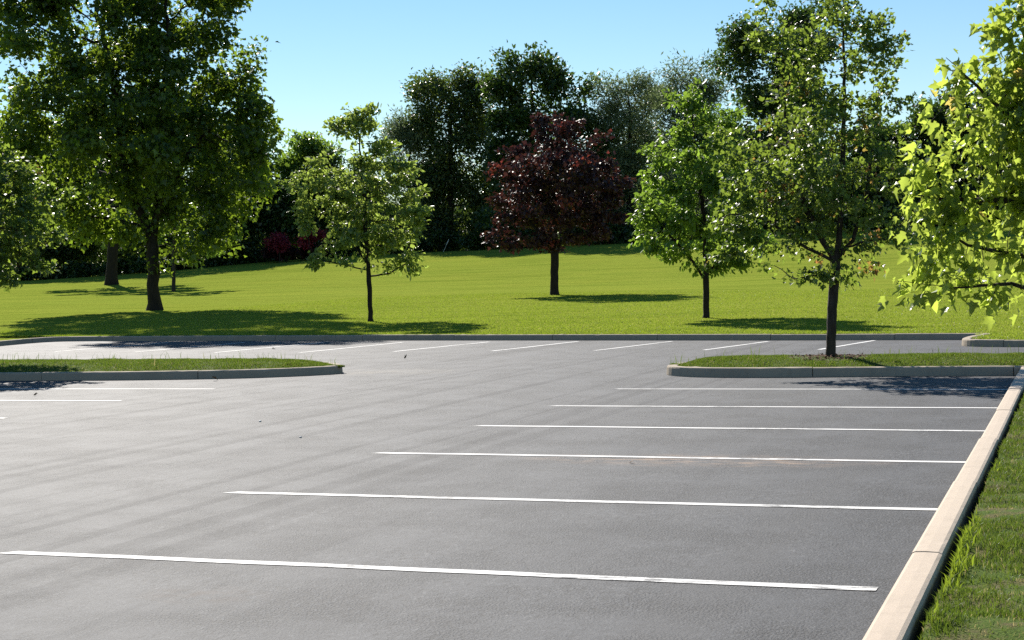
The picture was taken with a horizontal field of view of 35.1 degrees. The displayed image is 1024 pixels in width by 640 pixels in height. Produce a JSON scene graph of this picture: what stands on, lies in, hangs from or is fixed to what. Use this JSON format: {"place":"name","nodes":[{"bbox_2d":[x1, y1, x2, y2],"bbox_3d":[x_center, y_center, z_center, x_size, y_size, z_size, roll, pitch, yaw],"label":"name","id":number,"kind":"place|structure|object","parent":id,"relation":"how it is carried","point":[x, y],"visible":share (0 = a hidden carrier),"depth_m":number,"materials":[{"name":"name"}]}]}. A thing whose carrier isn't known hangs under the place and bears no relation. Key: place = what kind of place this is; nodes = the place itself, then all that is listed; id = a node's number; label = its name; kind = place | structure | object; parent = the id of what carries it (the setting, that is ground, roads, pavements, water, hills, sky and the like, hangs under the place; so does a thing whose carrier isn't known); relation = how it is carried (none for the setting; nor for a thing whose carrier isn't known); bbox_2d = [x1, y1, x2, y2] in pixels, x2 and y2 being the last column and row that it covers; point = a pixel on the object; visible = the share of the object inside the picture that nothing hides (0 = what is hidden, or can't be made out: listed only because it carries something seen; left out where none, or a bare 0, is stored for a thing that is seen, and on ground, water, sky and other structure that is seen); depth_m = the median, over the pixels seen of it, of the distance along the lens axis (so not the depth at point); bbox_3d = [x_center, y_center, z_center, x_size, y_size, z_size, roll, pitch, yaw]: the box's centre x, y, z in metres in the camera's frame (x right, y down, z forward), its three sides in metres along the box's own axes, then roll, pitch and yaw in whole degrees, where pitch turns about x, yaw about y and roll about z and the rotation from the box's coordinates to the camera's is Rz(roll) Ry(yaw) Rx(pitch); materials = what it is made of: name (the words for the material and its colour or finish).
{"place":"outdoors","nodes":[
{"label":"outdoors","id":0,"kind":"place"},
{"bbox_2d":[0,337,38,340],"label":"lawn","id":1,"kind":"structure","parent":0,"point":[6,338],"depth_m":51.43,"materials":[{"name":"green plant"}]},
{"bbox_2d":[0,340,1023,639],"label":"parking lot","id":2,"kind":"structure","parent":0,"point":[466,490],"depth_m":12.88,"materials":[{"name":"grey asphalt"}]},
{"bbox_2d":[0,362,342,380],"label":"kerb","id":3,"kind":"structure","parent":2,"relation":"on","point":[159,375],"depth_m":29.22,"materials":[{"name":"grey concrete"}]},
{"bbox_2d":[0,351,344,371],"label":"island turf","id":4,"kind":"structure","parent":3,"relation":"in","point":[260,366],"depth_m":29.99,"materials":[{"name":"green plant"}]},
{"bbox_2d":[0,123,80,292],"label":"island tree","id":5,"kind":"object","parent":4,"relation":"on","point":[23,174],"visible":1,"depth_m":32.84,"materials":[{"name":"green plant"}]},
{"bbox_2d":[0,333,1023,346],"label":"kerb","id":6,"kind":"structure","parent":2,"relation":"on","point":[966,339],"depth_m":42.72,"materials":[{"name":"grey concrete"}]},
{"bbox_2d":[666,362,1023,377],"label":"kerb","id":7,"kind":"structure","parent":2,"relation":"on","point":[728,372],"depth_m":25.62,"materials":[{"name":"grey concrete"}]},
{"bbox_2d":[670,344,1023,368],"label":"island turf","id":8,"kind":"structure","parent":7,"relation":"in","point":[814,357],"depth_m":26.19,"materials":[{"name":"green plant"}]},
{"bbox_2d":[698,0,937,356],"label":"island tree","id":9,"kind":"object","parent":8,"relation":"on","point":[796,165],"visible":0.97,"depth_m":26.96,"materials":[{"name":"green plant"}]},
{"bbox_2d":[790,353,870,359],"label":"bark mulch","id":10,"kind":"object","parent":8,"relation":"on","point":[838,355],"visible":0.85,"depth_m":26.95,"materials":[{"name":"brown wood"}]},
{"bbox_2d":[862,367,1023,639],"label":"kerb","id":11,"kind":"structure","parent":2,"relation":"on","point":[901,613],"depth_m":9.19,"materials":[{"name":"beige concrete"}]},
{"bbox_2d":[0,225,1023,339],"bbox_3d":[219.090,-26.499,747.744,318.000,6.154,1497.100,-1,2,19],"label":"lawn","id":12,"kind":"structure","parent":0,"point":[594,268],"depth_m":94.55,"materials":[{"name":"green plant"}]},
{"bbox_2d":[8,259,65,280],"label":"wood edge shrub","id":13,"kind":"object","parent":12,"relation":"on","point":[29,276],"visible":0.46,"depth_m":159.73,"materials":[{"name":"green plant"}]},
{"bbox_2d":[0,136,104,269],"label":"dark tree","id":14,"kind":"object","parent":12,"relation":"on","point":[69,251],"visible":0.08,"depth_m":162.32,"materials":[{"name":"green plant"}]},
{"bbox_2d":[0,110,126,268],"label":"dark tree","id":15,"kind":"object","parent":12,"relation":"on","point":[47,251],"visible":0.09,"depth_m":162.02,"materials":[{"name":"green plant"}]},
{"bbox_2d":[53,260,101,278],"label":"wood edge shrub","id":16,"kind":"object","parent":12,"relation":"on","point":[76,269],"visible":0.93,"depth_m":159.83,"materials":[{"name":"green plant"}]},
{"bbox_2d":[36,114,172,284],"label":"dark tree","id":17,"kind":"object","parent":12,"relation":"on","point":[111,277],"visible":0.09,"depth_m":130.56,"materials":[{"name":"green plant"}]},
{"bbox_2d":[91,258,140,276],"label":"wood edge shrub","id":18,"kind":"object","parent":12,"relation":"on","point":[122,266],"visible":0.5,"depth_m":159.50,"materials":[{"name":"green plant"}]},
{"bbox_2d":[0,0,289,310],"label":"maple tree","id":19,"kind":"object","parent":12,"relation":"on","point":[172,120],"visible":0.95,"depth_m":71.63,"materials":[{"name":"green plant"}]},
{"bbox_2d":[127,257,176,273],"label":"wood edge shrub","id":20,"kind":"object","parent":12,"relation":"on","point":[138,266],"visible":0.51,"depth_m":156.11,"materials":[{"name":"green plant"}]},
{"bbox_2d":[86,113,249,260],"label":"dark tree","id":21,"kind":"object","parent":12,"relation":"on","point":[162,247],"visible":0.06,"depth_m":158.12,"materials":[{"name":"green plant"}]},
{"bbox_2d":[144,180,231,290],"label":"young tree","id":22,"kind":"object","parent":12,"relation":"on","point":[161,240],"visible":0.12,"depth_m":115.73,"materials":[{"name":"green plant"}]},
{"bbox_2d":[175,256,216,269],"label":"wood edge shrub","id":23,"kind":"object","parent":12,"relation":"on","point":[183,267],"visible":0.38,"depth_m":156.64,"materials":[{"name":"green plant"}]},
{"bbox_2d":[205,251,250,265],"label":"wood edge shrub","id":24,"kind":"object","parent":12,"relation":"on","point":[221,261],"visible":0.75,"depth_m":159.45,"materials":[{"name":"green plant"}]},
{"bbox_2d":[182,141,297,258],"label":"dark tree","id":25,"kind":"object","parent":12,"relation":"on","point":[256,237],"visible":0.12,"depth_m":162.48,"materials":[{"name":"green plant"}]},
{"bbox_2d":[240,245,273,263],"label":"wood edge shrub","id":26,"kind":"object","parent":12,"relation":"on","point":[253,254],"visible":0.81,"depth_m":159.83,"materials":[{"name":"green plant"}]},
{"bbox_2d":[263,231,295,262],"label":"crimson shrub","id":27,"kind":"object","parent":12,"relation":"on","point":[279,243],"visible":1,"depth_m":153.77,"materials":[{"name":"red plant"}]},
{"bbox_2d":[259,241,329,261],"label":"maroon shrub","id":28,"kind":"object","parent":12,"relation":"on","point":[292,251],"visible":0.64,"depth_m":155.41,"materials":[{"name":"red plant"}]},
{"bbox_2d":[263,128,347,255],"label":"tree","id":29,"kind":"object","parent":12,"relation":"on","point":[304,145],"visible":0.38,"depth_m":163.37,"materials":[{"name":"green plant"}]},
{"bbox_2d":[294,228,329,254],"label":"crimson shrub","id":30,"kind":"object","parent":12,"relation":"on","point":[304,243],"visible":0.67,"depth_m":153.77,"materials":[{"name":"red plant"}]},
{"bbox_2d":[244,153,407,255],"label":"dark tree","id":31,"kind":"object","parent":12,"relation":"on","point":[261,220],"visible":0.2,"depth_m":162.50,"materials":[{"name":"green plant"}]},
{"bbox_2d":[317,236,351,257],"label":"wood edge shrub","id":32,"kind":"object","parent":12,"relation":"on","point":[336,252],"visible":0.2,"depth_m":160.07,"materials":[{"name":"green plant"}]},
{"bbox_2d":[275,101,433,321],"bbox_3d":[-5.319,-3.650,54.893,5.377,7.596,3.030,-1,2,-4],"label":"ash tree","id":33,"kind":"object","parent":12,"relation":"on","point":[360,217],"visible":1,"depth_m":54.80,"materials":[{"name":"green plant"}]},
{"bbox_2d":[348,236,387,255],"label":"wood edge shrub","id":34,"kind":"object","parent":12,"relation":"on","point":[358,247],"visible":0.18,"depth_m":160.03,"materials":[{"name":"green plant"}]},
{"bbox_2d":[353,103,444,252],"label":"grey tree","id":35,"kind":"object","parent":12,"relation":"on","point":[395,131],"visible":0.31,"depth_m":162.74,"materials":[{"name":"green plant"}]},
{"bbox_2d":[386,232,424,253],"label":"wood edge shrub","id":36,"kind":"object","parent":12,"relation":"on","point":[401,251],"visible":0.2,"depth_m":160.01,"materials":[{"name":"green plant"}]},
{"bbox_2d":[412,228,464,251],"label":"wood edge shrub","id":37,"kind":"object","parent":12,"relation":"on","point":[437,239],"visible":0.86,"depth_m":160.04,"materials":[{"name":"green plant"}]},
{"bbox_2d":[397,57,500,250],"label":"ivy clad tree","id":38,"kind":"object","parent":12,"relation":"on","point":[452,183],"visible":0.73,"depth_m":161.85,"materials":[{"name":"green plant"}]},
{"bbox_2d":[455,227,499,250],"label":"wood edge shrub","id":39,"kind":"object","parent":12,"relation":"on","point":[472,241],"visible":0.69,"depth_m":155.09,"materials":[{"name":"green plant"}]},
{"bbox_2d":[0,154,986,275],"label":"woodland","id":40,"kind":"object","parent":12,"relation":"on","point":[134,257],"depth_m":196.68,"materials":[{"name":"green plant"}]},
{"bbox_2d":[493,224,537,247],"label":"wood edge shrub","id":41,"kind":"object","parent":12,"relation":"on","point":[517,231],"visible":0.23,"depth_m":152.54,"materials":[{"name":"green plant"}]},
{"bbox_2d":[469,40,604,244],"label":"oak tree","id":42,"kind":"object","parent":12,"relation":"on","point":[513,119],"visible":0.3,"depth_m":155.09,"materials":[{"name":"green plant"}]},
{"bbox_2d":[480,109,635,294],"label":"purple leaf tree","id":43,"kind":"object","parent":12,"relation":"on","point":[553,165],"visible":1,"depth_m":75.10,"materials":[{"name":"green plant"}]},
{"bbox_2d":[560,102,637,244],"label":"dark tree","id":44,"kind":"object","parent":12,"relation":"on","point":[586,116],"visible":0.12,"depth_m":151.91,"materials":[{"name":"green plant"}]},
{"bbox_2d":[581,222,631,244],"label":"wood edge shrub","id":45,"kind":"object","parent":12,"relation":"on","point":[617,230],"visible":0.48,"depth_m":148.67,"materials":[{"name":"green plant"}]},
{"bbox_2d":[572,66,698,242],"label":"willow tree","id":46,"kind":"object","parent":12,"relation":"on","point":[637,132],"visible":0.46,"depth_m":150.95,"materials":[{"name":"green plant"}]},
{"bbox_2d":[625,221,665,242],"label":"wood edge shrub","id":47,"kind":"object","parent":12,"relation":"on","point":[630,234],"visible":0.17,"depth_m":147.25,"materials":[{"name":"green plant"}]},
{"bbox_2d":[632,48,742,236],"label":"willow tree","id":48,"kind":"object","parent":12,"relation":"on","point":[711,88],"visible":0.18,"depth_m":157.12,"materials":[{"name":"green plant"}]},
{"bbox_2d":[667,218,710,240],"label":"wood edge shrub","id":49,"kind":"object","parent":12,"relation":"on","point":[689,236],"visible":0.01,"depth_m":145.19,"materials":[{"name":"green plant"}]},
{"bbox_2d":[625,77,778,317],"bbox_3d":[5.756,-3.727,49.504,4.684,7.520,5.563,-1,2,19],"label":"green tree","id":50,"kind":"object","parent":12,"relation":"on","point":[655,206],"visible":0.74,"depth_m":49.18,"materials":[{"name":"green plant"}]},
{"bbox_2d":[697,0,853,232],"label":"dark tree","id":51,"kind":"object","parent":12,"relation":"on","point":[750,101],"visible":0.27,"depth_m":142.27,"materials":[{"name":"green plant"}]},
{"bbox_2d":[756,215,799,234],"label":"wood edge shrub","id":52,"kind":"object","parent":12,"relation":"on","point":[765,227],"visible":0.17,"depth_m":139.82,"materials":[{"name":"green plant"}]},
{"bbox_2d":[793,205,836,232],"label":"wood edge shrub","id":53,"kind":"object","parent":12,"relation":"on","point":[797,223],"visible":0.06,"depth_m":137.59,"materials":[{"name":"green plant"}]},
{"bbox_2d":[835,209,884,231],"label":"wood edge shrub","id":54,"kind":"object","parent":12,"relation":"on","point":[845,219],"visible":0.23,"depth_m":136.29,"materials":[{"name":"green plant"}]},
{"bbox_2d":[825,116,935,228],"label":"dark tree","id":55,"kind":"object","parent":12,"relation":"on","point":[859,152],"visible":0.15,"depth_m":138.87,"materials":[{"name":"green plant"}]},
{"bbox_2d":[880,206,915,228],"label":"wood edge shrub","id":56,"kind":"object","parent":12,"relation":"on","point":[891,218],"visible":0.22,"depth_m":135.48,"materials":[{"name":"green plant"}]},
{"bbox_2d":[872,81,988,226],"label":"dark tree","id":57,"kind":"object","parent":12,"relation":"on","point":[939,118],"visible":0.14,"depth_m":136.47,"materials":[{"name":"green plant"}]},
{"bbox_2d":[919,210,959,226],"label":"wood edge shrub","id":58,"kind":"object","parent":12,"relation":"on","point":[921,223],"visible":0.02,"depth_m":134.45,"materials":[{"name":"green plant"}]},
{"bbox_2d":[959,76,1023,222],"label":"dark tree","id":59,"kind":"object","parent":12,"relation":"on","point":[988,91],"visible":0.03,"depth_m":132.15,"materials":[{"name":"green plant"}]},
{"bbox_2d":[0,0,1023,262],"label":"sky","id":60,"kind":"structure","parent":0,"point":[329,54],"materials":[{"name":"blue"}]},
{"bbox_2d":[917,392,1023,639],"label":"grass verge","id":61,"kind":"object","parent":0,"point":[984,624],"depth_m":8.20,"materials":[{"name":"green plant"}]},
{"bbox_2d":[877,0,1023,331],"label":"maple","id":62,"kind":"object","parent":61,"relation":"on","point":[1004,131],"visible":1,"depth_m":9.81,"materials":[{"name":"green plant"}]},
{"bbox_2d":[931,462,1002,630],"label":"weeds","id":63,"kind":"object","parent":61,"relation":"on","point":[956,561],"visible":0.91,"depth_m":8.63,"materials":[{"name":"green plant"}]}
]}

